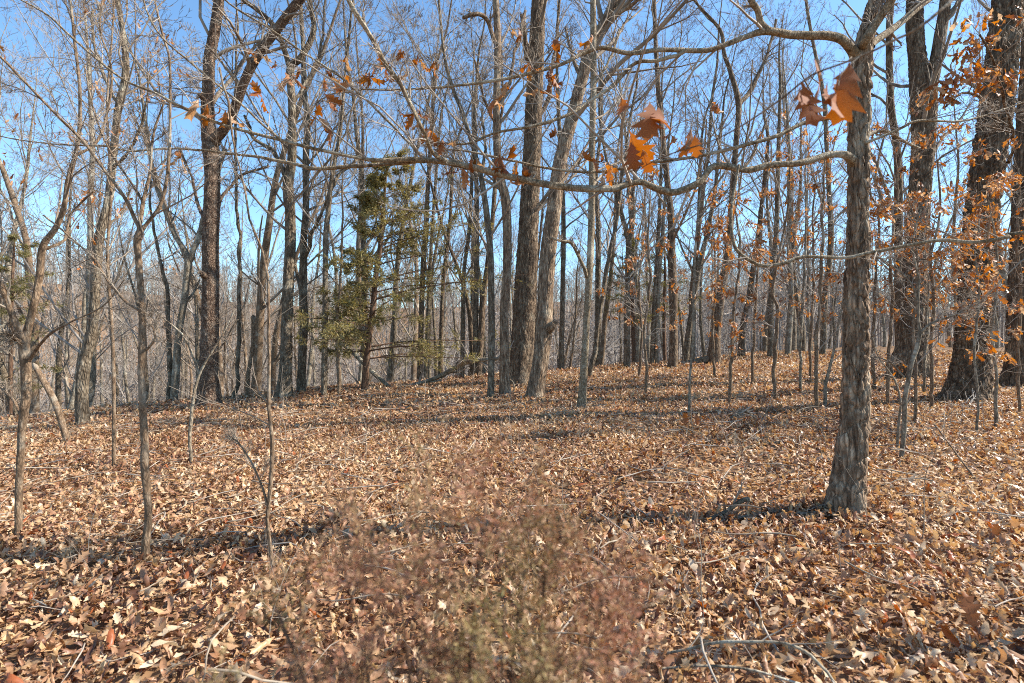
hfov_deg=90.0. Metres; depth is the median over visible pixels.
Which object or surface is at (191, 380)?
distant tree
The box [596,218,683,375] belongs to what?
oak sapling
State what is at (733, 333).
oak sapling
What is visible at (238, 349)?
slim tree
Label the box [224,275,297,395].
distant tree
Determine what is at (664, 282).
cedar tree
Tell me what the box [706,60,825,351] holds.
distant tree
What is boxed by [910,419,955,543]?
seedling
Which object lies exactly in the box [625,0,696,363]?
woodland tree
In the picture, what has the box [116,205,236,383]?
distant tree
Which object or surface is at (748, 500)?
fallen branch
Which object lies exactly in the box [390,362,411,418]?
seedling
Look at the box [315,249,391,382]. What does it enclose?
distant tree
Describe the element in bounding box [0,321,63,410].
distant tree
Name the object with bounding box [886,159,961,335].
distant tree
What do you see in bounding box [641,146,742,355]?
distant tree
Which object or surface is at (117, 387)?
distant tree
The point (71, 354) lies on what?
distant tree
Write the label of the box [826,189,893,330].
distant tree
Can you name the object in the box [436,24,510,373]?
woodland tree
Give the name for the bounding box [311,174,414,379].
distant tree
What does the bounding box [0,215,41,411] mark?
distant tree
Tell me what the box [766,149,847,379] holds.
oak sapling
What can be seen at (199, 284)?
distant tree
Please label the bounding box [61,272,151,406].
distant tree
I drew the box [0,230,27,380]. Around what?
distant tree
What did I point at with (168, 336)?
dark slender tree
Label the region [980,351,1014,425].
seedling
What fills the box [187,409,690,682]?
juniper shrub
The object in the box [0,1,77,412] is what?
distant tree
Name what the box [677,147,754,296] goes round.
distant tree
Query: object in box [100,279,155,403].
distant tree
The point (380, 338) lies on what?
distant tree
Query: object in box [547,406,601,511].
seedling
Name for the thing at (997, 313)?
distant tree
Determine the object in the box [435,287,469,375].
distant tree
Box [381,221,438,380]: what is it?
distant tree
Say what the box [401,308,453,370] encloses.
distant tree
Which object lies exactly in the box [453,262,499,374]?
distant tree
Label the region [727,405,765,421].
fallen branch
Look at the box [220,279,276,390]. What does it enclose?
distant tree
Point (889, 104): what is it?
woodland tree
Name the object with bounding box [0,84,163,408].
distant tree
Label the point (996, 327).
distant tree
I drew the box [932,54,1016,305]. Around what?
distant tree
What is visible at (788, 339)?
distant tree
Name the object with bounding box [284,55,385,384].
distant tree
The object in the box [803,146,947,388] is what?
oak sapling
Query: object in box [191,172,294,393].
distant tree
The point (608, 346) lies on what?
distant tree
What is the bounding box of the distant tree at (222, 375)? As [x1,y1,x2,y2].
[136,160,244,395]
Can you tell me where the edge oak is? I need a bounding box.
[936,0,1023,387]
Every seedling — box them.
[46,532,93,577]
[49,510,77,566]
[68,480,113,549]
[118,514,156,569]
[123,400,137,441]
[130,413,156,473]
[183,542,220,599]
[204,357,262,432]
[214,423,238,475]
[251,511,323,637]
[264,386,283,452]
[278,407,333,473]
[279,368,294,439]
[343,402,359,464]
[367,366,393,414]
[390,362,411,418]
[390,422,427,488]
[455,346,486,413]
[475,471,526,545]
[488,407,534,485]
[503,400,535,452]
[513,429,539,489]
[522,438,564,572]
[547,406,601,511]
[647,359,667,427]
[670,346,698,434]
[678,471,720,620]
[690,496,711,539]
[707,396,728,444]
[724,404,759,493]
[763,360,800,437]
[770,457,796,519]
[789,392,825,446]
[833,527,858,571]
[839,460,882,537]
[869,367,916,436]
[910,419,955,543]
[929,363,986,452]
[956,390,964,429]
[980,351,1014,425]
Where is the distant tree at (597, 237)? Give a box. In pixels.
[508,0,657,365]
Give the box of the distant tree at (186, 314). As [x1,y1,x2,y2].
[82,25,272,394]
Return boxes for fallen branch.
[0,420,50,430]
[403,340,513,386]
[616,569,690,619]
[657,611,843,682]
[662,645,799,682]
[699,503,806,526]
[706,479,779,520]
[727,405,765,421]
[736,429,825,454]
[789,505,875,515]
[911,398,1020,526]
[921,385,987,407]
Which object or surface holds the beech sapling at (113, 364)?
on the ground
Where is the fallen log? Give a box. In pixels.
[655,355,708,366]
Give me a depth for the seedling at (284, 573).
2.53 m
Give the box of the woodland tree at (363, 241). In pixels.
[270,0,399,382]
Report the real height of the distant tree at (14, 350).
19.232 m
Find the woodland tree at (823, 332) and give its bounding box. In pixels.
[761,0,888,355]
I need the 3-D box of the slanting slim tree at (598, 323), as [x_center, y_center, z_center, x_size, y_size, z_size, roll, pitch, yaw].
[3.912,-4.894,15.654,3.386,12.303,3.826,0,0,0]
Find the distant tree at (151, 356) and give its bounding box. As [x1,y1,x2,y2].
[134,321,165,397]
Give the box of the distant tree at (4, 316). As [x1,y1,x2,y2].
[0,2,117,360]
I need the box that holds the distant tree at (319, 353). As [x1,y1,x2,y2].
[306,341,350,383]
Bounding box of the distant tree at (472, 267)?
[414,0,563,318]
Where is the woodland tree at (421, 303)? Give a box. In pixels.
[364,0,509,379]
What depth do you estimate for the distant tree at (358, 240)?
21.02 m
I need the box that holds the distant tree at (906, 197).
[871,150,960,298]
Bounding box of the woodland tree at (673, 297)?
[627,0,735,368]
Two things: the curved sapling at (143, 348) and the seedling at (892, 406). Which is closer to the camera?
the curved sapling at (143, 348)
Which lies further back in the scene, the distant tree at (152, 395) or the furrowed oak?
the distant tree at (152, 395)
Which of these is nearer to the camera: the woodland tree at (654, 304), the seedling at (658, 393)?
the seedling at (658, 393)
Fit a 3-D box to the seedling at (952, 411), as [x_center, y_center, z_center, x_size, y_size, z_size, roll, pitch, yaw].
[4.619,0.713,5.319,0.494,1.041,0.200,0,0,43]
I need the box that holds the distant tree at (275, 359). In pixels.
[221,88,379,391]
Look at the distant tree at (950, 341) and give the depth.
50.65 m
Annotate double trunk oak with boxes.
[871,0,972,380]
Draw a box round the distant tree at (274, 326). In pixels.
[228,254,307,390]
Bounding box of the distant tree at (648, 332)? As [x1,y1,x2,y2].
[601,128,724,361]
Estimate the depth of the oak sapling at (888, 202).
7.18 m
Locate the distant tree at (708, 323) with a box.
[666,186,733,340]
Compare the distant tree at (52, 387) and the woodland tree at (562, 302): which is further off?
the distant tree at (52, 387)
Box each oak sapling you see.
[595,167,686,394]
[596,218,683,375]
[661,141,745,413]
[678,203,749,376]
[688,159,793,403]
[706,178,803,383]
[711,110,846,399]
[752,128,846,391]
[757,123,919,413]
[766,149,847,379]
[784,222,890,405]
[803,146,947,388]
[869,101,960,404]
[870,123,998,409]
[871,180,1007,423]
[897,197,961,391]
[941,202,1023,432]
[945,171,1023,429]
[961,137,1023,413]
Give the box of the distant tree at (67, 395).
[4,140,134,408]
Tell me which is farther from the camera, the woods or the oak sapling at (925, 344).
the woods
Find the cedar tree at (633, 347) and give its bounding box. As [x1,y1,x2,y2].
[603,232,668,362]
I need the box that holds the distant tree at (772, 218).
[745,139,818,300]
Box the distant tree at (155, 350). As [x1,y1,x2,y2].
[130,278,190,399]
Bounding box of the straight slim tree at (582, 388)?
[536,0,654,408]
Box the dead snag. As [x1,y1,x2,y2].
[245,315,255,397]
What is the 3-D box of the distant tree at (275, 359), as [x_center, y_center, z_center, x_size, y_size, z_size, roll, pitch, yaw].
[-10.082,-3.443,24.830,6.402,17.416,5.208,0,0,32]
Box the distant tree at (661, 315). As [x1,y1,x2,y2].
[640,243,668,359]
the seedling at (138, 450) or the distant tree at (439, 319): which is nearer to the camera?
the seedling at (138, 450)
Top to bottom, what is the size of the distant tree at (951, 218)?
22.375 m
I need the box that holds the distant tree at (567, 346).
[549,223,621,368]
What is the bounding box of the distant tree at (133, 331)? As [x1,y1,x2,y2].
[71,151,201,400]
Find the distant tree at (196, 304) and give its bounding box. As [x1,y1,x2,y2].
[118,112,273,390]
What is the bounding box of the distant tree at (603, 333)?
[550,39,695,364]
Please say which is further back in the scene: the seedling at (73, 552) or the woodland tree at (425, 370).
the woodland tree at (425, 370)
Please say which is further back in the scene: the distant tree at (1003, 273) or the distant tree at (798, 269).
the distant tree at (798, 269)
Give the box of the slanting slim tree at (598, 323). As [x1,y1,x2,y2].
[585,0,706,377]
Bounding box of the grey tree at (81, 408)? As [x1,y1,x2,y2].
[45,0,203,425]
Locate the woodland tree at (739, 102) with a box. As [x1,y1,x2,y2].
[604,0,800,364]
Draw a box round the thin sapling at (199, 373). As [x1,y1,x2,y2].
[145,293,238,465]
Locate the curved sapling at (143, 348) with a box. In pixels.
[0,0,292,564]
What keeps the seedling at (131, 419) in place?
on the ground
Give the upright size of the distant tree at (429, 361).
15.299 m
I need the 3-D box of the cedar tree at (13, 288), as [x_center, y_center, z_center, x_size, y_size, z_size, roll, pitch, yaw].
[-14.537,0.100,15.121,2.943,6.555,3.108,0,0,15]
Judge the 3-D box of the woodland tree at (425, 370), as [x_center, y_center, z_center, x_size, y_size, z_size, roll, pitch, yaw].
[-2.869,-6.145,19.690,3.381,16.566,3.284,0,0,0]
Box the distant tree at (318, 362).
[294,287,334,386]
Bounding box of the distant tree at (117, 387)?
[51,163,185,402]
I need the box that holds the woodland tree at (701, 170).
[655,22,745,358]
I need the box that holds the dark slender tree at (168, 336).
[98,38,188,400]
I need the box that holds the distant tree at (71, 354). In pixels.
[40,300,112,410]
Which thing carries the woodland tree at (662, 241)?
on the ground
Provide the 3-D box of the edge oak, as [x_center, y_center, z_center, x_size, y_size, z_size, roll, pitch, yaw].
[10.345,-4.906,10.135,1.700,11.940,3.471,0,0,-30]
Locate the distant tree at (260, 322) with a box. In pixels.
[226,0,388,392]
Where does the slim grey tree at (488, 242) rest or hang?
on the ground
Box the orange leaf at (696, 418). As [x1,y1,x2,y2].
[694,415,700,424]
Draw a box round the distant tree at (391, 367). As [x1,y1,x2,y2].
[343,0,526,381]
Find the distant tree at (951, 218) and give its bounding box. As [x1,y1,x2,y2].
[928,136,972,305]
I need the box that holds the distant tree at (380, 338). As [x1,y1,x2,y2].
[343,174,431,380]
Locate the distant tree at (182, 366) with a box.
[126,206,232,398]
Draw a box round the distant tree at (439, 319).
[397,276,459,366]
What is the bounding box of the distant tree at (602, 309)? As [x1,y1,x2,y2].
[574,249,623,351]
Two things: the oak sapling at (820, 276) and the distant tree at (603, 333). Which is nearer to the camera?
the oak sapling at (820, 276)
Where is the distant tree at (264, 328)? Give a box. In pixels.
[233,264,294,388]
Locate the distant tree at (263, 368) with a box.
[224,325,278,393]
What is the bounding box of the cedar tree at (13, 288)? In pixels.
[0,233,65,414]
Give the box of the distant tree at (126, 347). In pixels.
[97,275,148,404]
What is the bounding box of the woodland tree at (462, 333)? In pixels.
[407,0,520,378]
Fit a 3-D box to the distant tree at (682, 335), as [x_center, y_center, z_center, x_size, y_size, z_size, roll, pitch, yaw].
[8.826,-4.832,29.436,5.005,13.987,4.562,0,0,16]
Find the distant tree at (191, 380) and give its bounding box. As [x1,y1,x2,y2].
[149,268,196,398]
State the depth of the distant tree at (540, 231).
21.51 m
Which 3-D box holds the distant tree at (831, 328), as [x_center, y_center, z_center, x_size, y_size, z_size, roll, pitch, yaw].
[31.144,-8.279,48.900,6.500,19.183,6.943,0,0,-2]
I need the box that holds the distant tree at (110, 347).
[62,265,145,405]
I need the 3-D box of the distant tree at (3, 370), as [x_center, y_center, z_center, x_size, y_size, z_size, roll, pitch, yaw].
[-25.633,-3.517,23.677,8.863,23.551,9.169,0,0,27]
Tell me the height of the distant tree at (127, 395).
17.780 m
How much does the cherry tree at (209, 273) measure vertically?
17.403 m
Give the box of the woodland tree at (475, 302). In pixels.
[416,0,561,376]
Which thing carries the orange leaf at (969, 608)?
on the ground
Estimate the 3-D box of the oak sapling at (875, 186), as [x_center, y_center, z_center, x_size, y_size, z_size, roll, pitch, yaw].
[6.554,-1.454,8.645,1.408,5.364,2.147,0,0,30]
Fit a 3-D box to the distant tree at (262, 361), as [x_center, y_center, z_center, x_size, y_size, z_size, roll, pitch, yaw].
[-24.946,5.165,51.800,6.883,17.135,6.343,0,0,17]
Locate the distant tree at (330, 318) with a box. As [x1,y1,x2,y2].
[307,262,348,383]
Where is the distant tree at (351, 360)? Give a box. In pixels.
[333,324,358,376]
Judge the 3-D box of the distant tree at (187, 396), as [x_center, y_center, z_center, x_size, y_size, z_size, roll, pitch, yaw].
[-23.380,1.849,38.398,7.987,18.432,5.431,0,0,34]
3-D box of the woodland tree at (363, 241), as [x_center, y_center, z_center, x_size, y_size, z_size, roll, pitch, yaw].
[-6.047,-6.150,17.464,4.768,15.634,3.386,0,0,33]
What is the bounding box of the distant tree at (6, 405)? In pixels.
[0,296,27,415]
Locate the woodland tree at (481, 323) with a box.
[447,39,525,377]
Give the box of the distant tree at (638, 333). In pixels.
[559,9,709,361]
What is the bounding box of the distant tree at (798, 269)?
[751,137,835,350]
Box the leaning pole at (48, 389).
[32,363,71,442]
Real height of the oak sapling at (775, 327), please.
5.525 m
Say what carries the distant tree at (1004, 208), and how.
on the ground
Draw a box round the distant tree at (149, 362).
[128,304,184,400]
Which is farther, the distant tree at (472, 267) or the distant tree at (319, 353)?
the distant tree at (319, 353)
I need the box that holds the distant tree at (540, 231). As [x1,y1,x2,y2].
[497,94,584,345]
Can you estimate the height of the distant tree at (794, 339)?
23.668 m
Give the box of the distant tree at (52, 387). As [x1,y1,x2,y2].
[39,267,79,412]
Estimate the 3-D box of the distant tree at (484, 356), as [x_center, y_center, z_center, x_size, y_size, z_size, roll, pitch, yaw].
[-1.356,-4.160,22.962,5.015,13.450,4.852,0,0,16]
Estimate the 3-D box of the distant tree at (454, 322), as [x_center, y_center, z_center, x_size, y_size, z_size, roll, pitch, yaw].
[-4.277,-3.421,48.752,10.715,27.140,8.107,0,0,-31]
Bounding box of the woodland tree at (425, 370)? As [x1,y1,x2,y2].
[389,0,480,379]
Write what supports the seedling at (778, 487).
on the ground
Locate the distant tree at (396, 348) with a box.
[371,301,411,379]
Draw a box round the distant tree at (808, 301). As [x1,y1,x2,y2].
[746,105,846,350]
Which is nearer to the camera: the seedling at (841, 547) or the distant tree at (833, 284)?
the seedling at (841, 547)
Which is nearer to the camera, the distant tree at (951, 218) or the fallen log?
the fallen log
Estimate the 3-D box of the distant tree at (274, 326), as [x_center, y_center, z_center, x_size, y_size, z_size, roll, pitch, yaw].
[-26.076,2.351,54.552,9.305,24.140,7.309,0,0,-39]
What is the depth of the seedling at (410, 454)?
4.70 m
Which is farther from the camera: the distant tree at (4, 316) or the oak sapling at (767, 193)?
the distant tree at (4, 316)
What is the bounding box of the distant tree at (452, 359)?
[418,219,487,378]
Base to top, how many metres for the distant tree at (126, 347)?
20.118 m
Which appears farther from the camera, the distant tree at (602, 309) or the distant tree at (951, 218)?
the distant tree at (951, 218)
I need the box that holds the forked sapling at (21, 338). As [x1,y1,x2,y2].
[0,0,219,538]
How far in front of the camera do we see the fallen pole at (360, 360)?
14.73 m
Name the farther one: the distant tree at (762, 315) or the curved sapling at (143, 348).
the distant tree at (762, 315)
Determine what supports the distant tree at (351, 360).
on the ground
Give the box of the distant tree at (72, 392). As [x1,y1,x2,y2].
[0,76,167,409]
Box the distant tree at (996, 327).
[954,182,1007,348]
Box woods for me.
[0,213,1008,415]
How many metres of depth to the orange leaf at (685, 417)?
7.47 m
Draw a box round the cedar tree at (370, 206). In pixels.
[287,148,528,392]
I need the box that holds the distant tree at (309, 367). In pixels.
[244,129,368,386]
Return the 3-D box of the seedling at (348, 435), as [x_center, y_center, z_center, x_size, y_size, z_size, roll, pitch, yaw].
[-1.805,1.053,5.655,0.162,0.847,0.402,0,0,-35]
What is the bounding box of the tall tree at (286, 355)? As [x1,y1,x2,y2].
[171,0,393,399]
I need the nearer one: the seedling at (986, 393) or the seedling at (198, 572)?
the seedling at (198, 572)
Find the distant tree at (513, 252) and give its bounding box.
[479,219,539,361]
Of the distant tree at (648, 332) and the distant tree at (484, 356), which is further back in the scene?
the distant tree at (648, 332)
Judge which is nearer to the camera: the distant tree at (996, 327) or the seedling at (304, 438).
the seedling at (304, 438)
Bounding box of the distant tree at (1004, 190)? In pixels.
[950,133,1010,214]
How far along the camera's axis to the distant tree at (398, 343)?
45.84 m
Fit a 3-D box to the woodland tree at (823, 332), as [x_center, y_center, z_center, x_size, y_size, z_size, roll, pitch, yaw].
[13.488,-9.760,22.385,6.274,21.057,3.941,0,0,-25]
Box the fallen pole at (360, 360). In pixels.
[338,341,390,386]
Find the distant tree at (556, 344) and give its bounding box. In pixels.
[537,232,617,369]
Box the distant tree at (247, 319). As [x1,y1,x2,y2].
[233,253,293,387]
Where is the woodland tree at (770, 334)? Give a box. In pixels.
[719,0,834,357]
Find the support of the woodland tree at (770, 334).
on the ground
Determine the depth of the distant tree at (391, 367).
19.39 m
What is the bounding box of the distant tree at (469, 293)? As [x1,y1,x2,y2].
[446,208,513,354]
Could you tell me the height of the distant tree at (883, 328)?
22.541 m
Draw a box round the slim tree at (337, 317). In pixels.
[296,62,365,396]
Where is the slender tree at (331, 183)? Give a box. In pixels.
[242,0,447,397]
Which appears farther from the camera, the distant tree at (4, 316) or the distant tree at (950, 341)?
the distant tree at (950, 341)
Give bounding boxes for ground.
[0,279,1023,682]
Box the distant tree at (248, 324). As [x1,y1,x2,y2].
[221,278,278,390]
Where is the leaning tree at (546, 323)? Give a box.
[525,0,753,399]
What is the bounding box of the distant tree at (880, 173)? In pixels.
[810,47,940,276]
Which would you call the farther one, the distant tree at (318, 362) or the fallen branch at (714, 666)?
the distant tree at (318, 362)
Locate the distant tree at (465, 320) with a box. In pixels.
[447,245,500,375]
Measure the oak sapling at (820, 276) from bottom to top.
4.828 m
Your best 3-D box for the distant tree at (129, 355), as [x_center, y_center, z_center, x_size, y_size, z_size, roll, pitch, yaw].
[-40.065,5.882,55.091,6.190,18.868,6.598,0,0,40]
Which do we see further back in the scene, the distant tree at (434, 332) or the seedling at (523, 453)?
the distant tree at (434, 332)
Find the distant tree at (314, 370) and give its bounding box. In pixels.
[271,225,345,387]
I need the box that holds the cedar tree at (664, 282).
[623,239,703,359]
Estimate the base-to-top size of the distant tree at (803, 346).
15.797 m
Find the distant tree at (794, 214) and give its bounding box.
[769,155,824,314]
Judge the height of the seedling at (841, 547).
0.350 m
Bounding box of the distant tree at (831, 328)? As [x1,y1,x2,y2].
[803,150,881,348]
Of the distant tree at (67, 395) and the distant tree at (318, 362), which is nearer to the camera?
the distant tree at (67, 395)
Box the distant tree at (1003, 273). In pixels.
[930,0,1012,350]
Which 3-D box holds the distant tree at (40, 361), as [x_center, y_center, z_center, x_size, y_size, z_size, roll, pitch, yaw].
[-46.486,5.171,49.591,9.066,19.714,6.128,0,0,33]
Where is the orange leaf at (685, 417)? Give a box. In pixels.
[681,412,688,424]
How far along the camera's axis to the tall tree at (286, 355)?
13.39 m
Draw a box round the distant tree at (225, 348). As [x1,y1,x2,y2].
[219,253,266,394]
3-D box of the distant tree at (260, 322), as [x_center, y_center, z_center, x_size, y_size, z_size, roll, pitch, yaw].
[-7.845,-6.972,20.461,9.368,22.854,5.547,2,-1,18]
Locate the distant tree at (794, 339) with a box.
[726,0,885,350]
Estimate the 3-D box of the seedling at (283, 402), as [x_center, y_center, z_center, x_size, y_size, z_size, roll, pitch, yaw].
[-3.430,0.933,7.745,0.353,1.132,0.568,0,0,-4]
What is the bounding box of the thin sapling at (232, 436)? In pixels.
[169,45,306,568]
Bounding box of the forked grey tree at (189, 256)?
[56,0,245,402]
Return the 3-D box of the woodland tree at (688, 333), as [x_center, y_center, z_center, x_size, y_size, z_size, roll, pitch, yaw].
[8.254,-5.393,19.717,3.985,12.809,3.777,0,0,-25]
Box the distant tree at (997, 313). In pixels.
[996,234,1009,323]
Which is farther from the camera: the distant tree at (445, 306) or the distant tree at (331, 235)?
the distant tree at (445, 306)
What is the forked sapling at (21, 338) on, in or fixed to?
on the ground
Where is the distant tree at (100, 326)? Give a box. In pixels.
[22,114,193,381]
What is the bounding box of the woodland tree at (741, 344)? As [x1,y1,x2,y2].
[686,13,797,356]
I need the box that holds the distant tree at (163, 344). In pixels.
[128,278,199,398]
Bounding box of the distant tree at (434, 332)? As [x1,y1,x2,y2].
[371,114,479,375]
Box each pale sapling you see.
[870,187,985,461]
[872,335,918,452]
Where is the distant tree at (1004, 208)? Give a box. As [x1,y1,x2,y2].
[999,140,1012,286]
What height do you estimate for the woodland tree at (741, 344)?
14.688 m
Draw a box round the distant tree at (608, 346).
[570,232,624,358]
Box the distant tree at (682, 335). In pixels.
[623,142,708,354]
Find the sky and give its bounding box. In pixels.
[0,0,1020,308]
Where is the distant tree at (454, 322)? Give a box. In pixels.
[420,181,496,374]
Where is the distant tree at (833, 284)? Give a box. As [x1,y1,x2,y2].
[811,176,877,348]
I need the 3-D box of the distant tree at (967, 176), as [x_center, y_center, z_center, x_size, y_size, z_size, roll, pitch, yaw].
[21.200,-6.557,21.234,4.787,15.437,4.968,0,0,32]
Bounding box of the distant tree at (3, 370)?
[0,44,85,413]
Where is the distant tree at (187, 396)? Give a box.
[147,257,234,397]
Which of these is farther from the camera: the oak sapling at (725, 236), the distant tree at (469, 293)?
the distant tree at (469, 293)
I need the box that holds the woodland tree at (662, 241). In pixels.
[633,64,746,363]
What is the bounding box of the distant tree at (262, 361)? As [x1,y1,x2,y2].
[222,315,277,389]
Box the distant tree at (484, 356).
[425,102,518,374]
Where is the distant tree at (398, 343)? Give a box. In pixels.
[370,266,416,382]
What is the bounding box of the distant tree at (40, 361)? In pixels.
[15,297,63,412]
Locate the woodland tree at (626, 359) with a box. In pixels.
[560,22,663,367]
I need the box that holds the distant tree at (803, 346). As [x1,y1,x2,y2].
[737,42,846,351]
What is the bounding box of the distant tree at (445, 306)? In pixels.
[407,206,486,377]
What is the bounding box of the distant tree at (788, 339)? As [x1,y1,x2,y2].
[719,0,891,356]
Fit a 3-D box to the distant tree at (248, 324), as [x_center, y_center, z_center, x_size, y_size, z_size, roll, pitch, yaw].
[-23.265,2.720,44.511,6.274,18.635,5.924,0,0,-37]
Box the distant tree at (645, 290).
[630,253,666,345]
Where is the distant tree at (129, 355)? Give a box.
[104,314,166,395]
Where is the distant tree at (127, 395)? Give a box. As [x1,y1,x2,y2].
[58,189,189,403]
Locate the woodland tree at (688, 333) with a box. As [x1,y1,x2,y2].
[663,12,759,360]
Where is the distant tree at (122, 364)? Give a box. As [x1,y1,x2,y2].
[100,232,195,400]
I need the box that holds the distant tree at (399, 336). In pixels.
[370,303,411,379]
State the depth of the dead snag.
13.47 m
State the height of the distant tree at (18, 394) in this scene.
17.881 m
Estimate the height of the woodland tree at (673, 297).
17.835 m
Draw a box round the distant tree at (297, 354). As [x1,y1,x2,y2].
[265,303,319,387]
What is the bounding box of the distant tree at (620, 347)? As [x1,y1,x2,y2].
[575,213,644,361]
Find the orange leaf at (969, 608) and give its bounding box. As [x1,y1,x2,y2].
[956,591,982,634]
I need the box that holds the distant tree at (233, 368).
[219,292,276,394]
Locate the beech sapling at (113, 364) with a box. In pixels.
[0,0,213,465]
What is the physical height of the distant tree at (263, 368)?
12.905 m
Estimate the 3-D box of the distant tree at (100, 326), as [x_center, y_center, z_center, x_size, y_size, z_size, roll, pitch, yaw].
[-17.354,-1.575,22.049,5.682,16.104,5.798,0,0,39]
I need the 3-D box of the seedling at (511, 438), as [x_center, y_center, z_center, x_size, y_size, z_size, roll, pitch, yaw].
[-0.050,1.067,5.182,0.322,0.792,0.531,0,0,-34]
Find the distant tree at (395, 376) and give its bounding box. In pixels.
[352,153,455,379]
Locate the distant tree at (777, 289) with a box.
[751,190,818,300]
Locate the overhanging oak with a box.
[584,0,1023,305]
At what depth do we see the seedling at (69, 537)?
3.25 m
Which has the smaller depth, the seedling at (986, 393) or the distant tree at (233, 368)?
the seedling at (986, 393)
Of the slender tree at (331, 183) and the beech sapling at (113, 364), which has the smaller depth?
the beech sapling at (113, 364)
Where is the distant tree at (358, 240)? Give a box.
[280,0,431,382]
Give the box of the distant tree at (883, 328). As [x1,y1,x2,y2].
[846,163,893,346]
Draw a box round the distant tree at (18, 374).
[3,308,64,409]
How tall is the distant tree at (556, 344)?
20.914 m
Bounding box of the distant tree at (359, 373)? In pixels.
[308,129,407,382]
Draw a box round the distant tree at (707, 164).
[627,0,821,358]
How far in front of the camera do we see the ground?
3.86 m
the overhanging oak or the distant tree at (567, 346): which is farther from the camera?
the distant tree at (567, 346)
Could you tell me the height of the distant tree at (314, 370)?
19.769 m
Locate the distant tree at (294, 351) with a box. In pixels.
[242,247,338,382]
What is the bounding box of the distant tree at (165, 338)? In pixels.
[130,237,226,397]
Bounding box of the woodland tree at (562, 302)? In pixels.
[485,0,613,371]
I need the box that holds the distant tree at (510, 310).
[480,184,539,369]
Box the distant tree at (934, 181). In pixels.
[888,128,960,293]
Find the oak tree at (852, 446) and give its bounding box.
[0,0,1023,520]
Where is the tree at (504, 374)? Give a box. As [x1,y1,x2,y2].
[422,0,588,395]
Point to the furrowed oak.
(998, 73)
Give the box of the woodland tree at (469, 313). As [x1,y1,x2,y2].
[379,25,472,374]
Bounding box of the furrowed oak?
[906,0,1023,403]
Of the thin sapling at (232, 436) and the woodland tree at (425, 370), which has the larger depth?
the woodland tree at (425, 370)
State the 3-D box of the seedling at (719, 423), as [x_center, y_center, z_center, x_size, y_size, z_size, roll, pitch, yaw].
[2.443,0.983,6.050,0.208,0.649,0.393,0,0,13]
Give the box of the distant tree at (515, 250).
[481,157,577,325]
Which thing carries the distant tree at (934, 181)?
on the ground
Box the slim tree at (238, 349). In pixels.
[189,0,252,397]
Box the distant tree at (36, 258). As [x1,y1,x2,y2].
[0,148,121,371]
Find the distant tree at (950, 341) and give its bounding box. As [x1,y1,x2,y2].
[890,170,957,346]
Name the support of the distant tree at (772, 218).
on the ground
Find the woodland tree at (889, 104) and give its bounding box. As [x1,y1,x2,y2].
[818,0,975,342]
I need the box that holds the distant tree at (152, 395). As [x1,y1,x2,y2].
[118,242,201,400]
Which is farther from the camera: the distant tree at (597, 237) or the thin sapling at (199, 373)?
the distant tree at (597, 237)
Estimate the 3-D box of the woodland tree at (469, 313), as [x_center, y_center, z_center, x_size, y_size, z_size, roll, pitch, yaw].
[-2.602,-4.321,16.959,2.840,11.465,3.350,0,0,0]
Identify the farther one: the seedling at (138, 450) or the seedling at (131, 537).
the seedling at (138, 450)
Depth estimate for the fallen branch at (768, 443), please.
5.94 m
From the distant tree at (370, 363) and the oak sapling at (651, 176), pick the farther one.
the distant tree at (370, 363)
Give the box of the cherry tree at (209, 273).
[95,0,328,406]
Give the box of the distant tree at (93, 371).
[0,0,219,406]
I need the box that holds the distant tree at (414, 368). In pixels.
[345,71,439,380]
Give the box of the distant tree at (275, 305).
[242,257,298,384]
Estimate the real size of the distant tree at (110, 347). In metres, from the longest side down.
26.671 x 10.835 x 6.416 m
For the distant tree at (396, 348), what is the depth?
40.20 m
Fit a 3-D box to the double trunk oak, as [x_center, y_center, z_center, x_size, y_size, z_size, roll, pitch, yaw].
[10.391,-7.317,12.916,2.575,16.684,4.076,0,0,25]
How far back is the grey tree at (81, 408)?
9.32 m
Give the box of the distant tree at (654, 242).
[625,193,689,354]
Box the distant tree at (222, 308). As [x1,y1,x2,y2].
[180,281,251,382]
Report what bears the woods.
on the ground
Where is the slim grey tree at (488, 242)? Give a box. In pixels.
[394,0,604,399]
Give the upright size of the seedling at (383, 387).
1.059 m
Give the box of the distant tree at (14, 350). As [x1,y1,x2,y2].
[0,285,23,414]
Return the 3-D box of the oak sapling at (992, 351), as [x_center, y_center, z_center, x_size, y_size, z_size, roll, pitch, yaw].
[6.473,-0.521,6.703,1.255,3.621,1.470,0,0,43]
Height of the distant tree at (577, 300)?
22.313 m
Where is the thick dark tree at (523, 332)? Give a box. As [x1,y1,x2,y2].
[507,0,669,386]
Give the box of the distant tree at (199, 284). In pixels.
[142,205,273,395]
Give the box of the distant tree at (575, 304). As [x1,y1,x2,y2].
[554,203,610,367]
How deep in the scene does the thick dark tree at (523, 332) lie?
14.27 m
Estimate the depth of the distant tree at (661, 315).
45.60 m
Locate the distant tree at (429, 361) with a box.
[365,62,492,377]
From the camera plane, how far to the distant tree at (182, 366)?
38.76 m
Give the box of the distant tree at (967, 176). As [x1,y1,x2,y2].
[947,88,1016,272]
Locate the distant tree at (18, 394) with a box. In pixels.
[0,274,54,413]
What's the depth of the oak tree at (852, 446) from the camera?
3.79 m
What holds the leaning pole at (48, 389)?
on the ground
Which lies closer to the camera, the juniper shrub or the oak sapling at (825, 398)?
the juniper shrub
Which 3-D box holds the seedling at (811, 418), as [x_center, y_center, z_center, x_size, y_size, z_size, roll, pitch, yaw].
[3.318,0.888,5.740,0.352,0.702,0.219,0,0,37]
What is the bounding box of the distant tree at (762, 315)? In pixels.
[756,274,777,351]
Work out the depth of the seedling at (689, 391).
6.80 m
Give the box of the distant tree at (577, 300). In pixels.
[551,243,595,362]
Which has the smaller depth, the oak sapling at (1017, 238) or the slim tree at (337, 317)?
the oak sapling at (1017, 238)

